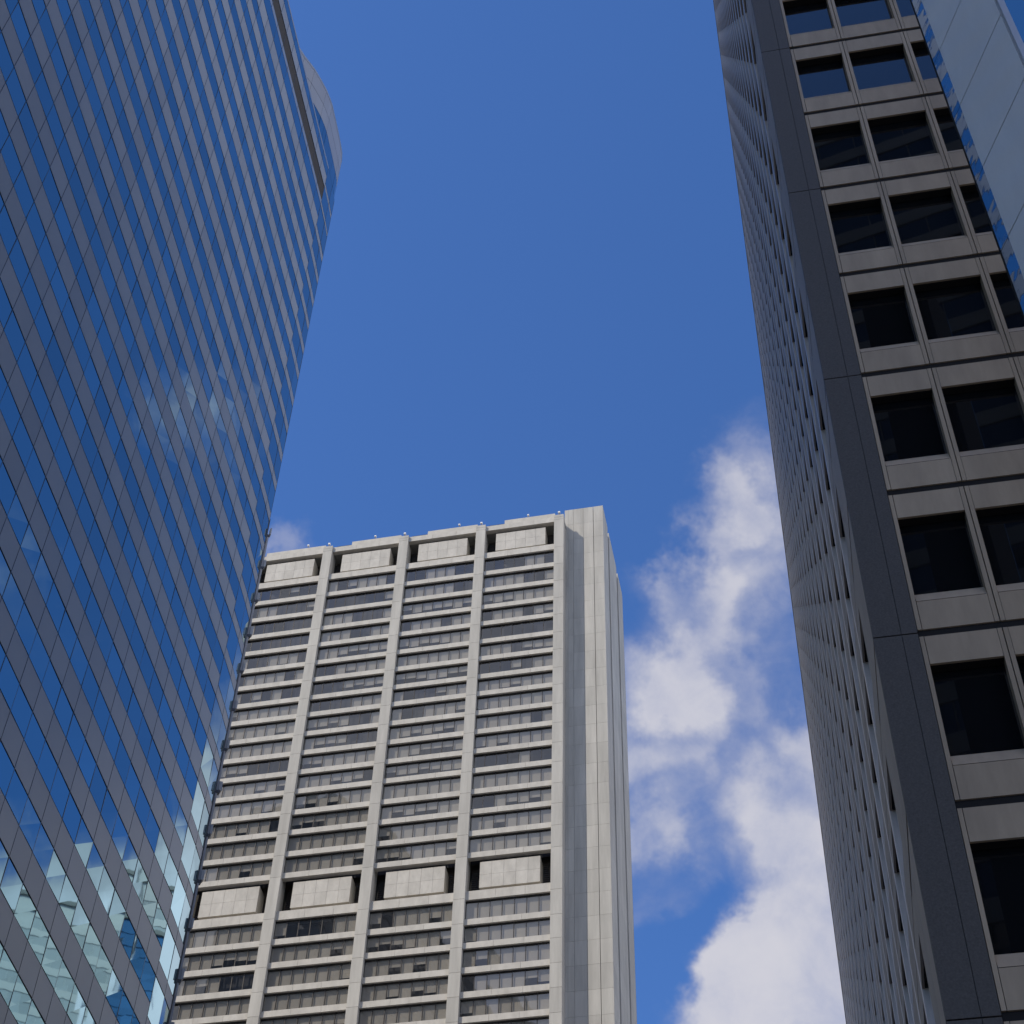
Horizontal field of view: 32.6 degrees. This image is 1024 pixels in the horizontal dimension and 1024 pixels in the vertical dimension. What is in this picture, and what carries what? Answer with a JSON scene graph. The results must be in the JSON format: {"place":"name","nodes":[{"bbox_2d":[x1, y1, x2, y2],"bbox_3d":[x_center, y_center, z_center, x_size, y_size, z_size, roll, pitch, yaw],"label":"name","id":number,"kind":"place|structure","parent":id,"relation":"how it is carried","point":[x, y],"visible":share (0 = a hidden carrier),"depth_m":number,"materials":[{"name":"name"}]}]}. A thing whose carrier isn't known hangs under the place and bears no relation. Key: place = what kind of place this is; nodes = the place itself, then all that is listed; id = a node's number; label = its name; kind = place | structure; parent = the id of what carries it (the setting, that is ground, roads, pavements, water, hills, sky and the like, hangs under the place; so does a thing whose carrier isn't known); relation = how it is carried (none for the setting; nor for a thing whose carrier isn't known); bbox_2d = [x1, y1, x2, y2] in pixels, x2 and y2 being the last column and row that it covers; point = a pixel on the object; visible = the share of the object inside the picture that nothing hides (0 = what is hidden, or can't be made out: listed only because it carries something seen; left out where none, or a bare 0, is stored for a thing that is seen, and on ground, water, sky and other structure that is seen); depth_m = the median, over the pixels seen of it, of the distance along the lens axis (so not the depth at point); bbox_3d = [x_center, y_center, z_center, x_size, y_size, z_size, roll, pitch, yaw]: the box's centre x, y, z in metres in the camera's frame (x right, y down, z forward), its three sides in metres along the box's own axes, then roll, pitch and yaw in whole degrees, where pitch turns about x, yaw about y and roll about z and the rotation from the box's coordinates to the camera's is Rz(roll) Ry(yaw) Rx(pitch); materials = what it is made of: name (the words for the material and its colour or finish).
{"place":"outdoors","nodes":[
{"label":"outdoors","id":0,"kind":"place"},
{"bbox_2d":[0,0,341,1023],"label":"glass office tower","id":1,"kind":"structure","parent":0,"point":[168,176],"depth_m":110.01,"materials":[{"name":"blue glass"}]},
{"bbox_2d":[5,0,333,1023],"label":"window pane","id":2,"kind":"structure","parent":1,"relation":"in","point":[87,764],"depth_m":116.97,"materials":[{"name":"blue glass"}]},
{"bbox_2d":[265,0,845,1023],"label":"sky","id":3,"kind":"structure","parent":0,"point":[533,296],"materials":[{"name":"blue"}]},
{"bbox_2d":[713,0,1023,1023],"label":"dark office tower","id":4,"kind":"structure","parent":0,"point":[889,320],"depth_m":38.93,"materials":[{"name":"grey concrete"}]},
{"bbox_2d":[784,1,832,38],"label":"window pane","id":5,"kind":"structure","parent":4,"relation":"in","point":[814,16],"depth_m":51.51,"materials":[{"name":"blue glass"}]},
{"bbox_2d":[797,61,849,97],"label":"window pane","id":6,"kind":"structure","parent":4,"relation":"in","point":[825,78],"depth_m":48.45,"materials":[{"name":"blue glass"}]},
{"bbox_2d":[812,128,868,170],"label":"window pane","id":7,"kind":"structure","parent":4,"relation":"in","point":[844,148],"depth_m":45.41,"materials":[{"name":"black glass"}]},
{"bbox_2d":[829,204,891,252],"bbox_3d":[8.408,-6.806,42.308,1.468,2.140,0.001,-7,-51,8],"label":"window pane","id":8,"kind":"structure","parent":4,"relation":"in","point":[864,228],"depth_m":42.34,"materials":[{"name":"black glass"}]},
{"bbox_2d":[834,0,891,26],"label":"window pane","id":9,"kind":"structure","parent":4,"relation":"in","point":[850,12],"depth_m":51.19,"materials":[{"name":"blue glass"}]},
{"bbox_2d":[850,51,912,89],"bbox_3d":[10.163,-12.125,48.190,1.700,2.140,0.001,-7,-51,8],"label":"window pane","id":10,"kind":"structure","parent":4,"relation":"in","point":[889,68],"depth_m":48.24,"materials":[{"name":"blue glass"}]},
{"bbox_2d":[849,293,916,352],"bbox_3d":[8.308,-4.248,39.257,1.468,2.140,0.003,-7,-51,8],"label":"window pane","id":11,"kind":"structure","parent":4,"relation":"in","point":[886,320],"depth_m":39.29,"materials":[{"name":"black glass"}]},
{"bbox_2d":[869,117,936,161],"bbox_3d":[10.063,-9.565,45.140,1.700,2.140,0.001,-8,-51,8],"label":"window pane","id":12,"kind":"structure","parent":4,"relation":"in","point":[910,138],"depth_m":45.18,"materials":[{"name":"black glass"}]},
{"bbox_2d":[872,397,947,465],"bbox_3d":[8.209,-1.687,36.208,1.468,2.140,0.001,-7,-51,8],"label":"window pane","id":13,"kind":"structure","parent":4,"relation":"in","point":[907,429],"depth_m":36.23,"materials":[{"name":"black glass"}]},
{"bbox_2d":[891,195,963,243],"bbox_3d":[9.964,-7.005,42.091,1.700,2.140,0.001,-7,-51,8],"label":"window pane","id":14,"kind":"structure","parent":4,"relation":"in","point":[932,218],"depth_m":42.13,"materials":[{"name":"black glass"}]},
{"bbox_2d":[899,519,982,599],"bbox_3d":[8.109,0.872,33.158,1.468,2.140,0.004,-8,-51,8],"label":"window pane","id":15,"kind":"structure","parent":4,"relation":"in","point":[940,556],"depth_m":33.17,"materials":[{"name":"black glass"}]},
{"bbox_2d":[915,283,995,342],"bbox_3d":[9.865,-4.444,39.042,1.700,2.140,0.001,-7,-51,8],"label":"window pane","id":16,"kind":"structure","parent":4,"relation":"in","point":[958,310],"depth_m":39.07,"materials":[{"name":"black glass"}]},
{"bbox_2d":[962,191,991,233],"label":"window pane","id":17,"kind":"structure","parent":4,"relation":"in","point":[972,200],"depth_m":41.97,"materials":[{"name":"black glass"}]},
{"bbox_2d":[932,665,1023,761],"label":"window pane","id":18,"kind":"structure","parent":4,"relation":"in","point":[978,711],"depth_m":30.11,"materials":[{"name":"black glass"}]},
{"bbox_2d":[943,385,1023,456],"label":"window pane","id":19,"kind":"structure","parent":4,"relation":"in","point":[991,418],"depth_m":36.03,"materials":[{"name":"black glass"}]},
{"bbox_2d":[971,846,1023,954],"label":"window pane","id":20,"kind":"structure","parent":4,"relation":"in","point":[999,871],"depth_m":27.21,"materials":[{"name":"black glass"}]},
{"bbox_2d":[977,512,1023,585],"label":"window pane","id":21,"kind":"structure","parent":4,"relation":"in","point":[1003,534],"depth_m":33.11,"materials":[{"name":"black glass"}]},
{"bbox_2d":[992,279,1023,331],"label":"window pane","id":22,"kind":"structure","parent":4,"relation":"in","point":[1003,289],"depth_m":38.91,"materials":[{"name":"black glass"}]},
{"bbox_2d":[910,0,1023,319],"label":"skyscraper","id":23,"kind":"structure","parent":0,"point":[975,48],"depth_m":28.04,"materials":[{"name":"blue glass"}]},
{"label":"ground","id":24,"kind":"structure","parent":0,"visible":0},
{"bbox_2d":[171,505,636,1023],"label":"stone office tower","id":25,"kind":"structure","parent":24,"relation":"on","point":[421,813],"depth_m":230.20,"materials":[{"name":"grey"}]},
{"bbox_2d":[172,996,250,1019],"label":"ribbon window","id":26,"kind":"structure","parent":25,"relation":"in","point":[210,1009],"depth_m":210.16,"materials":[{"name":"grey glass"}]},
{"bbox_2d":[174,971,254,1008],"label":"ribbon window","id":27,"kind":"structure","parent":25,"relation":"in","point":[203,985],"depth_m":213.36,"materials":[{"name":"grey glass"}]},
{"bbox_2d":[182,948,257,982],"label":"ribbon window","id":28,"kind":"structure","parent":25,"relation":"in","point":[236,957],"depth_m":215.67,"materials":[{"name":"grey glass"}]},
{"bbox_2d":[186,923,261,960],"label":"ribbon window","id":29,"kind":"structure","parent":25,"relation":"in","point":[252,932],"depth_m":218.21,"materials":[{"name":"grey glass"}]},
{"bbox_2d":[197,860,272,894],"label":"ribbon window","id":30,"kind":"structure","parent":25,"relation":"in","point":[236,871],"depth_m":225.91,"materials":[{"name":"grey glass"}]},
{"bbox_2d":[204,838,275,871],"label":"ribbon window","id":31,"kind":"structure","parent":25,"relation":"in","point":[251,848],"depth_m":228.63,"materials":[{"name":"grey glass"}]},
{"bbox_2d":[209,818,279,850],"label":"ribbon window","id":32,"kind":"structure","parent":25,"relation":"in","point":[254,828],"depth_m":231.43,"materials":[{"name":"grey glass"}]},
{"bbox_2d":[212,797,282,830],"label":"ribbon window","id":33,"kind":"structure","parent":25,"relation":"in","point":[269,805],"depth_m":233.99,"materials":[{"name":"grey glass"}]},
{"bbox_2d":[216,777,285,809],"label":"ribbon window","id":34,"kind":"structure","parent":25,"relation":"in","point":[240,788],"depth_m":236.81,"materials":[{"name":"grey glass"}]},
{"bbox_2d":[220,758,288,790],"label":"ribbon window","id":35,"kind":"structure","parent":25,"relation":"in","point":[235,770],"depth_m":240.13,"materials":[{"name":"grey glass"}]},
{"bbox_2d":[224,739,291,770],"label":"ribbon window","id":36,"kind":"structure","parent":25,"relation":"in","point":[268,748],"depth_m":241.89,"materials":[{"name":"grey glass"}]},
{"bbox_2d":[228,720,295,750],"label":"ribbon window","id":37,"kind":"structure","parent":25,"relation":"in","point":[236,733],"depth_m":244.80,"materials":[{"name":"grey glass"}]},
{"bbox_2d":[232,703,297,730],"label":"ribbon window","id":38,"kind":"structure","parent":25,"relation":"in","point":[264,712],"depth_m":247.39,"materials":[{"name":"grey glass"}]},
{"bbox_2d":[239,667,303,697],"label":"ribbon window","id":39,"kind":"structure","parent":25,"relation":"in","point":[280,675],"depth_m":252.70,"materials":[{"name":"grey glass"}]},
{"bbox_2d":[240,650,306,681],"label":"ribbon window","id":40,"kind":"structure","parent":25,"relation":"in","point":[293,655],"depth_m":255.64,"materials":[{"name":"grey glass"}]},
{"bbox_2d":[247,616,312,646],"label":"ribbon window","id":41,"kind":"structure","parent":25,"relation":"in","point":[305,625],"depth_m":261.48,"materials":[{"name":"grey glass"}]},
{"bbox_2d":[252,599,314,629],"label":"ribbon window","id":42,"kind":"structure","parent":25,"relation":"in","point":[263,611],"depth_m":263.98,"materials":[{"name":"grey glass"}]},
{"bbox_2d":[260,1011,345,1023],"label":"ribbon window","id":43,"kind":"structure","parent":25,"relation":"in","point":[321,1018],"depth_m":206.04,"materials":[{"name":"grey glass"}]},
{"bbox_2d":[262,986,348,1022],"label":"ribbon window","id":44,"kind":"structure","parent":25,"relation":"in","point":[330,996],"depth_m":208.42,"materials":[{"name":"grey glass"}]},
{"bbox_2d":[266,962,350,996],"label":"ribbon window","id":45,"kind":"structure","parent":25,"relation":"in","point":[325,972],"depth_m":211.08,"materials":[{"name":"grey glass"}]},
{"bbox_2d":[269,938,353,973],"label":"ribbon window","id":46,"kind":"structure","parent":25,"relation":"in","point":[343,946],"depth_m":213.83,"materials":[{"name":"grey glass"}]},
{"bbox_2d":[273,913,356,948],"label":"ribbon window","id":47,"kind":"structure","parent":25,"relation":"in","point":[346,922],"depth_m":217.25,"materials":[{"name":"black glass"}]},
{"bbox_2d":[284,849,363,884],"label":"ribbon window","id":48,"kind":"structure","parent":25,"relation":"in","point":[339,859],"depth_m":224.20,"materials":[{"name":"grey glass"}]},
{"bbox_2d":[287,828,366,861],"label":"ribbon window","id":49,"kind":"structure","parent":25,"relation":"in","point":[353,836],"depth_m":226.90,"materials":[{"name":"grey glass"}]},
{"bbox_2d":[290,807,368,840],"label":"ribbon window","id":50,"kind":"structure","parent":25,"relation":"in","point":[335,817],"depth_m":229.80,"materials":[{"name":"grey glass"}]},
{"bbox_2d":[293,786,370,820],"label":"ribbon window","id":51,"kind":"structure","parent":25,"relation":"in","point":[354,795],"depth_m":232.45,"materials":[{"name":"grey glass"}]},
{"bbox_2d":[297,767,372,799],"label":"ribbon window","id":52,"kind":"structure","parent":25,"relation":"in","point":[348,776],"depth_m":235.25,"materials":[{"name":"grey glass"}]},
{"bbox_2d":[300,747,375,779],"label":"ribbon window","id":53,"kind":"structure","parent":25,"relation":"in","point":[343,757],"depth_m":237.68,"materials":[{"name":"grey glass"}]},
{"bbox_2d":[303,728,377,760],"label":"ribbon window","id":54,"kind":"structure","parent":25,"relation":"in","point":[322,741],"depth_m":240.95,"materials":[{"name":"grey glass"}]},
{"bbox_2d":[306,709,379,740],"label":"ribbon window","id":55,"kind":"structure","parent":25,"relation":"in","point":[334,721],"depth_m":243.49,"materials":[{"name":"grey glass"}]},
{"bbox_2d":[309,692,381,721],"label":"ribbon window","id":56,"kind":"structure","parent":25,"relation":"in","point":[373,698],"depth_m":245.70,"materials":[{"name":"grey glass"}]},
{"bbox_2d":[311,674,383,706],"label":"ribbon window","id":57,"kind":"structure","parent":25,"relation":"in","point":[370,681],"depth_m":248.60,"materials":[{"name":"grey glass"}]},
{"bbox_2d":[314,657,385,688],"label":"ribbon window","id":58,"kind":"structure","parent":25,"relation":"in","point":[368,664],"depth_m":250.97,"materials":[{"name":"grey glass"}]},
{"bbox_2d":[317,639,387,671],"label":"ribbon window","id":59,"kind":"structure","parent":25,"relation":"in","point":[364,648],"depth_m":253.99,"materials":[{"name":"grey glass"}]},
{"bbox_2d":[320,623,389,652],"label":"ribbon window","id":60,"kind":"structure","parent":25,"relation":"in","point":[376,629],"depth_m":256.68,"materials":[{"name":"grey glass"}]},
{"bbox_2d":[322,606,391,633],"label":"ribbon window","id":61,"kind":"structure","parent":25,"relation":"in","point":[348,615],"depth_m":259.57,"materials":[{"name":"grey glass"}]},
{"bbox_2d":[327,572,395,602],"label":"ribbon window","id":62,"kind":"structure","parent":25,"relation":"in","point":[354,583],"depth_m":264.89,"materials":[{"name":"grey glass"}]},
{"bbox_2d":[358,1001,446,1023],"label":"ribbon window","id":63,"kind":"structure","parent":25,"relation":"in","point":[434,1010],"depth_m":204.04,"materials":[{"name":"grey glass"}]},
{"bbox_2d":[360,977,447,1013],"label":"ribbon window","id":64,"kind":"structure","parent":25,"relation":"in","point":[421,987],"depth_m":206.75,"materials":[{"name":"grey glass"}]},
{"bbox_2d":[363,952,449,987],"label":"ribbon window","id":65,"kind":"structure","parent":25,"relation":"in","point":[434,961],"depth_m":209.49,"materials":[{"name":"grey glass"}]},
{"bbox_2d":[366,928,450,964],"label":"ribbon window","id":66,"kind":"structure","parent":25,"relation":"in","point":[437,937],"depth_m":212.27,"materials":[{"name":"grey glass"}]},
{"bbox_2d":[368,903,452,936],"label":"ribbon window","id":67,"kind":"structure","parent":25,"relation":"in","point":[412,917],"depth_m":214.88,"materials":[{"name":"grey glass"}]},
{"bbox_2d":[375,839,456,874],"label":"ribbon window","id":68,"kind":"structure","parent":25,"relation":"in","point":[446,847],"depth_m":222.51,"materials":[{"name":"grey glass"}]},
{"bbox_2d":[378,817,457,852],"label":"ribbon window","id":69,"kind":"structure","parent":25,"relation":"in","point":[388,832],"depth_m":225.14,"materials":[{"name":"grey glass"}]},
{"bbox_2d":[380,797,458,828],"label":"ribbon window","id":70,"kind":"structure","parent":25,"relation":"in","point":[431,806],"depth_m":228.07,"materials":[{"name":"grey glass"}]},
{"bbox_2d":[382,776,460,807],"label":"ribbon window","id":71,"kind":"structure","parent":25,"relation":"in","point":[449,784],"depth_m":230.53,"materials":[{"name":"grey glass"}]},
{"bbox_2d":[384,756,461,785],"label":"ribbon window","id":72,"kind":"structure","parent":25,"relation":"in","point":[430,766],"depth_m":233.53,"materials":[{"name":"grey glass"}]},
{"bbox_2d":[386,737,462,763],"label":"ribbon window","id":73,"kind":"structure","parent":25,"relation":"in","point":[452,744],"depth_m":236.17,"materials":[{"name":"grey glass"}]},
{"bbox_2d":[388,718,463,746],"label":"ribbon window","id":74,"kind":"structure","parent":25,"relation":"in","point":[453,725],"depth_m":238.78,"materials":[{"name":"grey glass"}]},
{"bbox_2d":[390,699,465,731],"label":"ribbon window","id":75,"kind":"structure","parent":25,"relation":"in","point":[437,708],"depth_m":241.42,"materials":[{"name":"grey glass"}]},
{"bbox_2d":[392,682,466,712],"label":"ribbon window","id":76,"kind":"structure","parent":25,"relation":"in","point":[445,689],"depth_m":244.09,"materials":[{"name":"grey glass"}]},
{"bbox_2d":[394,664,467,695],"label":"ribbon window","id":77,"kind":"structure","parent":25,"relation":"in","point":[452,671],"depth_m":246.90,"materials":[{"name":"grey glass"}]},
{"bbox_2d":[396,646,468,675],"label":"ribbon window","id":78,"kind":"structure","parent":25,"relation":"in","point":[462,652],"depth_m":249.20,"materials":[{"name":"grey glass"}]},
{"bbox_2d":[398,628,469,657],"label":"ribbon window","id":79,"kind":"structure","parent":25,"relation":"in","point":[462,635],"depth_m":252.14,"materials":[{"name":"grey glass"}]},
{"bbox_2d":[400,612,470,641],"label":"ribbon window","id":80,"kind":"structure","parent":25,"relation":"in","point":[461,618],"depth_m":254.74,"materials":[{"name":"grey glass"}]},
{"bbox_2d":[402,595,471,626],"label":"ribbon window","id":81,"kind":"structure","parent":25,"relation":"in","point":[432,605],"depth_m":257.68,"materials":[{"name":"grey glass"}]},
{"bbox_2d":[403,578,472,601],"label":"ribbon window","id":82,"kind":"structure","parent":25,"relation":"in","point":[409,592],"depth_m":260.53,"materials":[{"name":"grey glass"}]},
{"bbox_2d":[405,561,473,591],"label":"ribbon window","id":83,"kind":"structure","parent":25,"relation":"in","point":[445,570],"depth_m":263.34,"materials":[{"name":"grey glass"}]},
{"bbox_2d":[459,991,548,1023],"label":"ribbon window","id":84,"kind":"structure","parent":25,"relation":"in","point":[537,1000],"depth_m":202.26,"materials":[{"name":"grey glass"}]},
{"bbox_2d":[461,966,549,1003],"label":"ribbon window","id":85,"kind":"structure","parent":25,"relation":"in","point":[511,978],"depth_m":204.99,"materials":[{"name":"grey glass"}]},
{"bbox_2d":[462,942,549,979],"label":"ribbon window","id":86,"kind":"structure","parent":25,"relation":"in","point":[532,951],"depth_m":207.56,"materials":[{"name":"grey glass"}]},
{"bbox_2d":[464,918,549,952],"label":"ribbon window","id":87,"kind":"structure","parent":25,"relation":"in","point":[535,927],"depth_m":210.16,"materials":[{"name":"grey glass"}]},
{"bbox_2d":[465,893,549,929],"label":"ribbon window","id":88,"kind":"structure","parent":25,"relation":"in","point":[517,904],"depth_m":212.95,"materials":[{"name":"grey glass"}]},
{"bbox_2d":[469,829,550,864],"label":"ribbon window","id":89,"kind":"structure","parent":25,"relation":"in","point":[527,838],"depth_m":220.62,"materials":[{"name":"grey glass"}]},
{"bbox_2d":[470,807,550,841],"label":"ribbon window","id":90,"kind":"structure","parent":25,"relation":"in","point":[538,815],"depth_m":223.44,"materials":[{"name":"grey glass"}]},
{"bbox_2d":[471,787,550,820],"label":"ribbon window","id":91,"kind":"structure","parent":25,"relation":"in","point":[544,793],"depth_m":226.24,"materials":[{"name":"grey glass"}]},
{"bbox_2d":[472,765,551,800],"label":"ribbon window","id":92,"kind":"structure","parent":25,"relation":"in","point":[527,775],"depth_m":228.68,"materials":[{"name":"grey glass"}]},
{"bbox_2d":[473,746,551,778],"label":"ribbon window","id":93,"kind":"structure","parent":25,"relation":"in","point":[524,756],"depth_m":232.25,"materials":[{"name":"grey glass"}]},
{"bbox_2d":[474,726,551,760],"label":"ribbon window","id":94,"kind":"structure","parent":25,"relation":"in","point":[544,733],"depth_m":233.99,"materials":[{"name":"grey glass"}]},
{"bbox_2d":[475,707,551,739],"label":"ribbon window","id":95,"kind":"structure","parent":25,"relation":"in","point":[526,717],"depth_m":236.92,"materials":[{"name":"grey glass"}]},
{"bbox_2d":[476,688,551,720],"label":"ribbon window","id":96,"kind":"structure","parent":25,"relation":"in","point":[543,695],"depth_m":239.42,"materials":[{"name":"grey glass"}]},
{"bbox_2d":[478,653,552,680],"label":"ribbon window","id":97,"kind":"structure","parent":25,"relation":"in","point":[537,660],"depth_m":245.22,"materials":[{"name":"grey glass"}]},
{"bbox_2d":[478,671,552,701],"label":"ribbon window","id":98,"kind":"structure","parent":25,"relation":"in","point":[542,677],"depth_m":242.19,"materials":[{"name":"grey glass"}]},
{"bbox_2d":[479,636,552,667],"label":"ribbon window","id":99,"kind":"structure","parent":25,"relation":"in","point":[541,642],"depth_m":247.57,"materials":[{"name":"grey glass"}]},
{"bbox_2d":[481,601,552,632],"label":"ribbon window","id":100,"kind":"structure","parent":25,"relation":"in","point":[545,607],"depth_m":252.85,"materials":[{"name":"grey glass"}]},
{"bbox_2d":[482,584,552,615],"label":"ribbon window","id":101,"kind":"structure","parent":25,"relation":"in","point":[538,591],"depth_m":255.74,"materials":[{"name":"grey glass"}]},
{"bbox_2d":[483,567,553,597],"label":"ribbon window","id":102,"kind":"structure","parent":25,"relation":"in","point":[494,580],"depth_m":258.75,"materials":[{"name":"grey glass"}]},
{"bbox_2d":[484,551,553,578],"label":"ribbon window","id":103,"kind":"structure","parent":25,"relation":"in","point":[534,558],"depth_m":261.61,"materials":[{"name":"glass"}]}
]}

